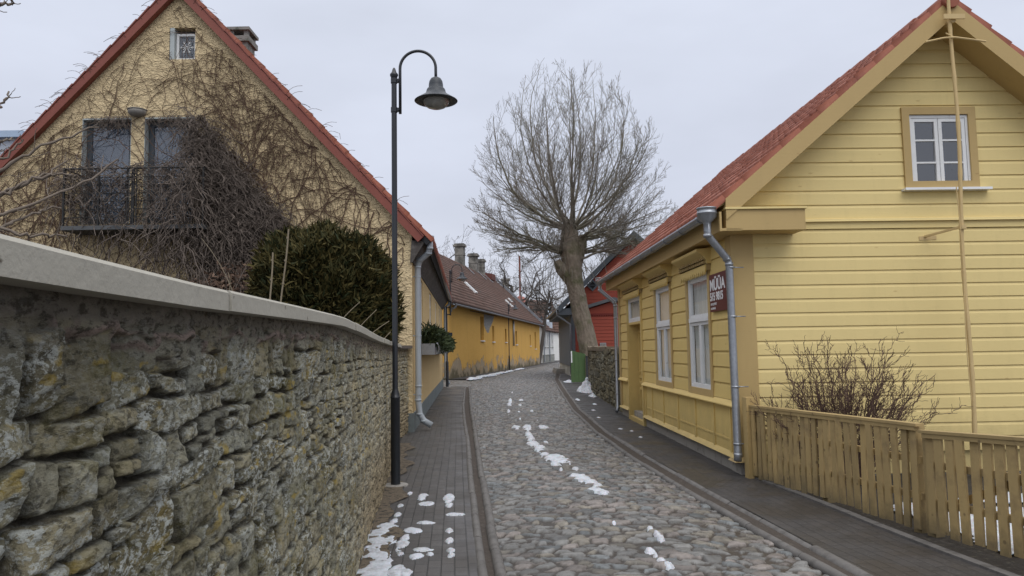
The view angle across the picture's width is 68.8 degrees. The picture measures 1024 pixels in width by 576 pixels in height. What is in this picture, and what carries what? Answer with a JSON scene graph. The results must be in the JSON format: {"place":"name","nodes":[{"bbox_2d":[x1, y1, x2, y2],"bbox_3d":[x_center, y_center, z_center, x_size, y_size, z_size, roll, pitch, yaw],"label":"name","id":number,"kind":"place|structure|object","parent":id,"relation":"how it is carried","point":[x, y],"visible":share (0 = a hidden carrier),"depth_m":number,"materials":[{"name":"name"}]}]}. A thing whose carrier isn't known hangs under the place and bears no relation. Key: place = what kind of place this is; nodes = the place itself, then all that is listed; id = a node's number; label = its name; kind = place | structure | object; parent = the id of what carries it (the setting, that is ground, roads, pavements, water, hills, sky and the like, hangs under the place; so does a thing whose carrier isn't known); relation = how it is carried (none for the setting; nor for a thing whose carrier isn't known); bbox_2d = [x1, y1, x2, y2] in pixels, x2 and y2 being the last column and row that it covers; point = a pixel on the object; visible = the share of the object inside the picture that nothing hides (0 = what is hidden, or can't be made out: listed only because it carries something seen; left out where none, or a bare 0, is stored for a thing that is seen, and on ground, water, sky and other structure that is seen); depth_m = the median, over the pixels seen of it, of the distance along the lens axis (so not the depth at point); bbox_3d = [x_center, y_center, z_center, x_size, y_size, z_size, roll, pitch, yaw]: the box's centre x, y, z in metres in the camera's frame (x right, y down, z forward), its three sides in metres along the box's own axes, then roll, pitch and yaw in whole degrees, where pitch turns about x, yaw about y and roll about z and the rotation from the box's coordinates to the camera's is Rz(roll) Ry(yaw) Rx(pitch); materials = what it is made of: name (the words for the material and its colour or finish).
{"place":"outdoors","nodes":[
{"label":"outdoors","id":0,"kind":"place"},
{"bbox_2d":[356,386,477,575],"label":"pavement","id":1,"kind":"structure","parent":0,"point":[436,472],"depth_m":8.26,"materials":[{"name":"brick"}]},
{"bbox_2d":[357,443,415,575],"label":"grit strip","id":2,"kind":"object","parent":1,"relation":"on","point":[385,512],"visible":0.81,"depth_m":7.57,"materials":[{"name":"grey gravel"}]},
{"bbox_2d":[357,492,464,575],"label":"pavement snow","id":3,"kind":"structure","parent":1,"relation":"on","point":[378,566],"depth_m":6.07,"materials":[{"name":"white snow"}]},
{"bbox_2d":[385,50,457,486],"bbox_3d":[-1.111,-0.313,9.116,0.939,5.345,0.536,-1,-5,0],"label":"street lamp","id":4,"kind":"object","parent":1,"relation":"on","point":[435,96],"visible":0.99,"depth_m":9.11,"materials":[{"name":"metal"}]},
{"bbox_2d":[446,264,467,386],"bbox_3d":[-2.432,1.617,32.480,1.104,5.345,0.536,-1,-5,0],"label":"street lamp","id":5,"kind":"object","parent":1,"relation":"on","point":[461,277],"visible":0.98,"depth_m":32.49,"materials":[{"name":"metal"}]},
{"bbox_2d":[443,380,470,386],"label":"cobbled side street","id":6,"kind":"structure","parent":0,"point":[458,383],"depth_m":36.60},
{"bbox_2d":[453,360,558,378],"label":"sidewalk","id":7,"kind":"structure","parent":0,"point":[465,377],"depth_m":53.16,"materials":[{"name":"white snow"}]},
{"bbox_2d":[508,300,517,369],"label":"street lamp","id":8,"kind":"object","parent":7,"relation":"on","point":[515,308],"visible":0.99,"depth_m":57.42,"materials":[{"name":"black metal"}]},
{"bbox_2d":[0,0,1023,303],"label":"sky","id":9,"kind":"structure","parent":0,"point":[714,78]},
{"bbox_2d":[507,392,674,569],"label":"street snow","id":10,"kind":"structure","parent":0,"point":[555,459],"depth_m":9.68,"materials":[{"name":"white snow"}]},
{"bbox_2d":[470,362,828,575],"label":"cobbled street","id":11,"kind":"structure","parent":0,"point":[549,519],"depth_m":7.35,"materials":[{"name":"grey stone"}]},
{"bbox_2d":[464,387,494,575],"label":"gutter channel","id":12,"kind":"object","parent":11,"relation":"on","point":[487,552],"visible":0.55,"depth_m":8.31,"materials":[{"name":"grey concrete"}]},
{"bbox_2d":[555,374,855,575],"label":"gutter channel","id":13,"kind":"object","parent":11,"relation":"on","point":[751,520],"visible":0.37,"depth_m":8.00,"materials":[{"name":"grey stone"}]},
{"bbox_2d":[560,373,1000,575],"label":"pavement far side","id":14,"kind":"structure","parent":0,"point":[870,549],"depth_m":6.99,"materials":[{"name":"brick"}]},
{"bbox_2d":[552,368,564,373],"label":"stone step","id":15,"kind":"object","parent":14,"relation":"on","point":[558,370],"visible":0.71,"depth_m":46.79,"materials":[{"name":"stone"}]},
{"bbox_2d":[577,377,592,392],"bbox_3d":[2.715,3.490,27.151,0.750,0.524,2.646,-1,-5,0],"label":"snow heap","id":16,"kind":"object","parent":14,"relation":"on","point":[585,387],"visible":0.7,"depth_m":26.57,"materials":[{"name":"white snow"}]},
{"bbox_2d":[588,297,618,345],"bbox_3d":[5.470,2.653,40.235,3.350,4.280,1.150,-1,-5,0],"label":"red annex","id":17,"kind":"object","parent":14,"relation":"on","point":[602,317],"visible":0.25,"depth_m":39.95,"materials":[{"name":"paint"}]},
{"bbox_2d":[576,398,641,437],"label":"side flecks","id":18,"kind":"object","parent":14,"relation":"on","point":[600,417],"visible":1,"depth_m":18.68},
{"bbox_2d":[789,473,1023,575],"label":"yard soil","id":19,"kind":"structure","parent":0,"point":[1014,564],"depth_m":5.97,"materials":[{"name":"brown soil"}]},
{"bbox_2d":[747,326,972,483],"bbox_3d":[3.813,1.354,8.506,2.152,1.814,1.261,-1,-5,0],"label":"bare bush","id":20,"kind":"object","parent":19,"relation":"on","point":[849,407],"visible":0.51,"depth_m":8.41,"materials":[{"name":"brown plant"}]},
{"bbox_2d":[755,477,1019,575],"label":"edging","id":21,"kind":"object","parent":19,"relation":"on","point":[964,558],"visible":0.48,"depth_m":6.06,"materials":[{"name":"stone"}]},
{"bbox_2d":[893,492,1023,553],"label":"yard snow","id":22,"kind":"structure","parent":0,"point":[972,526],"depth_m":6.29,"materials":[{"name":"white snow"}]},
{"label":"garden soil","id":23,"kind":"structure","parent":0,"visible":0},
{"bbox_2d":[0,0,118,240],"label":"bare shrub","id":24,"kind":"object","parent":23,"relation":"on","point":[8,191],"visible":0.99,"depth_m":5.04,"materials":[{"name":"brown plant"}]},
{"bbox_2d":[155,261,251,293],"bbox_3d":[-5.338,0.722,13.872,4.045,2.538,1.786,-1,-5,0],"label":"dry leaf shrub","id":25,"kind":"object","parent":23,"relation":"on","point":[226,286],"visible":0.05,"depth_m":13.80,"materials":[{"name":"brown plant"}]},
{"bbox_2d":[269,252,273,299],"bbox_3d":[-3.241,0.540,9.944,0.039,2.051,0.138,-4,-5,31],"label":"cane","id":26,"kind":"object","parent":23,"relation":"on","point":[272,260],"visible":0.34,"depth_m":10.03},
{"bbox_2d":[280,229,288,301],"bbox_3d":[-3.082,0.386,9.930,0.250,2.352,0.031,-2,-5,13],"label":"cane","id":27,"kind":"object","parent":23,"relation":"on","point":[287,238],"visible":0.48,"depth_m":9.96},
{"bbox_2d":[201,238,388,337],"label":"arching stems","id":28,"kind":"object","parent":23,"relation":"on","point":[344,316],"visible":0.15,"depth_m":11.04,"materials":[{"name":"plant"}]},
{"bbox_2d":[243,216,408,342],"bbox_3d":[-2.864,0.314,11.454,2.566,2.945,2.448,-1,-5,0],"label":"thuja shrub","id":29,"kind":"object","parent":23,"relation":"on","point":[332,269],"visible":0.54,"depth_m":10.76,"materials":[{"name":"green plant"}]},
{"label":"ground","id":30,"kind":"structure","parent":0,"visible":0},
{"bbox_2d":[0,130,24,155],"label":"grey building","id":31,"kind":"structure","parent":30,"relation":"on","point":[9,134],"depth_m":28.41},
{"bbox_2d":[0,234,412,575],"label":"rubble wall","id":32,"kind":"structure","parent":30,"relation":"on","point":[153,424],"depth_m":1.61,"materials":[{"name":"stone"}]},
{"bbox_2d":[0,0,451,431],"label":"cream house","id":33,"kind":"structure","parent":30,"relation":"on","point":[427,293],"depth_m":15.21,"materials":[{"name":"paint"}]},
{"bbox_2d":[79,118,131,224],"bbox_3d":[-8.240,-2.364,15.262,0.996,2.188,0.215,-1,-5,0],"label":"balcony door","id":34,"kind":"structure","parent":33,"relation":"in","point":[106,150],"depth_m":15.36,"materials":[{"name":"grey glass"}]},
{"bbox_2d":[142,117,194,223],"bbox_3d":[-6.961,-2.385,15.262,1.016,2.188,0.215,-1,-5,0],"label":"balcony door","id":35,"kind":"structure","parent":33,"relation":"in","point":[160,137],"depth_m":15.37,"materials":[{"name":"grey glass"}]},
{"bbox_2d":[169,28,194,58],"bbox_3d":[-6.779,-5.021,15.469,0.530,0.670,0.200,-1,-5,0],"label":"gable window","id":36,"kind":"structure","parent":33,"relation":"in","point":[175,43],"depth_m":15.47,"materials":[{"name":"white paint"}]},
{"bbox_2d":[0,0,407,340],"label":"climbing vine","id":37,"kind":"object","parent":33,"relation":"attached to","point":[251,215],"visible":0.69,"depth_m":14.84,"materials":[{"name":"brown plant"}]},
{"bbox_2d":[421,290,421,328],"bbox_3d":[-2.241,0.491,18.033,0.060,1.330,1.000,-1,-5,-3],"label":"window","id":38,"kind":"structure","parent":33,"relation":"in","point":[421,290],"depth_m":18.49,"materials":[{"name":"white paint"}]},
{"bbox_2d":[422,343,449,354],"bbox_3d":[-2.267,1.913,23.463,0.413,0.286,11.920,-1,-5,-3],"label":"window box","id":39,"kind":"object","parent":33,"relation":"attached to","point":[429,349],"visible":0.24,"depth_m":17.53,"materials":[{"name":"concrete"}]},
{"bbox_2d":[421,319,456,355],"bbox_3d":[-2.188,1.621,23.401,0.982,0.967,12.021,-1,-5,-4],"label":"juniper planting","id":40,"kind":"object","parent":39,"relation":"in","point":[440,336],"visible":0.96,"depth_m":17.84,"materials":[{"name":"green plant"}]},
{"bbox_2d":[437,226,497,277],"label":"bare tree","id":41,"kind":"object","parent":30,"relation":"on","point":[465,250],"visible":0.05,"depth_m":100.86,"materials":[{"name":"brown plant"}]},
{"bbox_2d":[462,386,487,575],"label":"kerb","id":42,"kind":"structure","parent":30,"relation":"on","point":[481,562],"depth_m":7.45,"materials":[{"name":"stone"}]},
{"bbox_2d":[468,386,506,575],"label":"kerb","id":43,"kind":"structure","parent":30,"relation":"on","point":[497,558],"depth_m":7.32,"materials":[{"name":"stone"}]},
{"bbox_2d":[439,243,543,379],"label":"orange building","id":44,"kind":"structure","parent":30,"relation":"on","point":[478,317],"depth_m":54.23,"materials":[{"name":"paint"}]},
{"bbox_2d":[518,257,525,303],"bbox_3d":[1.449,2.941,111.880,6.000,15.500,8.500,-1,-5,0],"label":"red mast","id":45,"kind":"object","parent":30,"relation":"on","point":[519,297],"visible":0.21,"depth_m":111.75,"materials":[{"name":"red metal"}]},
{"bbox_2d":[485,234,566,322],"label":"bare tree","id":46,"kind":"object","parent":30,"relation":"on","point":[512,288],"visible":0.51,"depth_m":79.73,"materials":[{"name":"brown plant"}]},
{"bbox_2d":[501,278,555,362],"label":"white house","id":47,"kind":"structure","parent":30,"relation":"on","point":[548,354],"depth_m":86.69,"materials":[{"name":"paint"}]},
{"bbox_2d":[502,361,558,373],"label":"kerb","id":48,"kind":"structure","parent":30,"relation":"on","point":[531,367],"depth_m":62.62,"materials":[{"name":"stone"}]},
{"bbox_2d":[467,368,523,379],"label":"kerb snow","id":49,"kind":"structure","parent":48,"relation":"on","point":[481,376],"depth_m":43.86,"materials":[{"name":"white snow"}]},
{"bbox_2d":[505,233,567,362],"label":"bare tree","id":50,"kind":"object","parent":30,"relation":"on","point":[545,317],"visible":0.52,"depth_m":79.81,"materials":[{"name":"brown plant"}]},
{"bbox_2d":[526,300,558,359],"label":"crosswise house","id":51,"kind":"structure","parent":30,"relation":"on","point":[555,326],"depth_m":98.14,"materials":[{"name":"white paint"}]},
{"bbox_2d":[466,60,676,363],"bbox_3d":[3.032,-3.282,37.296,10.855,16.496,9.258,-1,-5,0],"label":"pollard tree","id":52,"kind":"object","parent":30,"relation":"on","point":[569,247],"visible":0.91,"depth_m":36.57,"materials":[{"name":"brown plant"}]},
{"bbox_2d":[541,219,618,313],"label":"bare tree","id":53,"kind":"object","parent":30,"relation":"on","point":[591,268],"visible":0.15,"depth_m":81.80,"materials":[{"name":"brown plant"}]},
{"bbox_2d":[585,356,588,376],"bbox_3d":[3.411,3.664,33.217,0.260,1.290,0.180,-1,-5,0],"label":"dark gate post","id":54,"kind":"object","parent":30,"relation":"on","point":[587,365],"visible":0.29,"depth_m":33.16,"materials":[{"name":"black metal"}]},
{"bbox_2d":[571,351,585,381],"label":"green gate","id":55,"kind":"structure","parent":54,"relation":"attached to","point":[578,368],"depth_m":33.31,"materials":[{"name":"paint"}]},
{"bbox_2d":[546,231,641,375],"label":"red house","id":56,"kind":"structure","parent":30,"relation":"on","point":[563,317],"depth_m":41.10,"materials":[{"name":"paint"}]},
{"bbox_2d":[587,279,597,290],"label":"diamond window","id":57,"kind":"structure","parent":56,"relation":"in","point":[593,285],"depth_m":41.03,"materials":[{"name":"grey glass"}]},
{"bbox_2d":[587,346,621,411],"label":"dry stone wall","id":58,"kind":"structure","parent":30,"relation":"on","point":[601,370],"depth_m":22.32,"materials":[{"name":"stone"}]},
{"bbox_2d":[554,374,846,575],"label":"kerb","id":59,"kind":"structure","parent":30,"relation":"on","point":[821,566],"depth_m":6.96,"materials":[{"name":"stone"}]},
{"bbox_2d":[559,373,872,575],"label":"kerb","id":60,"kind":"structure","parent":30,"relation":"on","point":[840,562],"depth_m":6.94,"materials":[{"name":"stone"}]},
{"bbox_2d":[595,0,1023,476],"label":"yellow house","id":61,"kind":"structure","parent":30,"relation":"on","point":[815,217],"depth_m":9.38,"materials":[{"name":"paint"}]},
{"bbox_2d":[638,325,642,410],"bbox_3d":[2.839,1.768,15.718,0.080,2.020,1.420,-1,-5,-1],"label":"door","id":62,"kind":"structure","parent":61,"relation":"in","point":[639,339],"depth_m":16.32,"materials":[{"name":"yellow paint"}]},
{"bbox_2d":[653,282,696,388],"bbox_3d":[2.917,0.794,13.110,0.555,1.855,1.310,-1,-5,-1],"label":"window","id":63,"kind":"structure","parent":61,"relation":"in","point":[661,296],"depth_m":13.24,"materials":[{"name":"white paint"}]},
{"bbox_2d":[685,270,715,397],"bbox_3d":[2.757,0.626,10.831,0.131,1.825,1.290,-1,-5,-1],"label":"window","id":64,"kind":"structure","parent":61,"relation":"in","point":[702,321],"depth_m":10.95,"materials":[{"name":"white paint"}]},
{"bbox_2d":[709,270,726,311],"bbox_3d":[2.697,0.048,9.738,0.023,0.500,0.790,-1,-5,-1],"label":"for sale sign","id":65,"kind":"object","parent":61,"relation":"attached to","point":[718,292],"visible":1,"depth_m":9.74,"materials":[{"name":"red plastic"}]},
{"bbox_2d":[900,106,992,191],"bbox_3d":[5.457,-1.747,9.702,1.100,1.080,0.625,-1,-5,-1],"label":"attic window","id":66,"kind":"structure","parent":61,"relation":"in","point":[923,148],"depth_m":9.49,"materials":[{"name":"white paint"}]},
{"bbox_2d":[919,0,985,432],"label":"wooden pole","id":67,"kind":"object","parent":61,"relation":"attached to","point":[952,18],"visible":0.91,"depth_m":8.96,"materials":[{"name":"brown wood"}]},
{"bbox_2d":[742,397,927,532],"bbox_3d":[3.137,1.731,7.575,0.165,1.080,2.826,0,-5,-12],"label":"picket fence","id":68,"kind":"object","parent":30,"relation":"on","point":[831,475],"visible":0.94,"depth_m":7.20,"materials":[{"name":"paint"}]},
{"bbox_2d":[917,430,1023,558],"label":"picket gate","id":69,"kind":"structure","parent":30,"relation":"on","point":[939,506],"depth_m":5.65,"materials":[{"name":"paint"}]}
]}

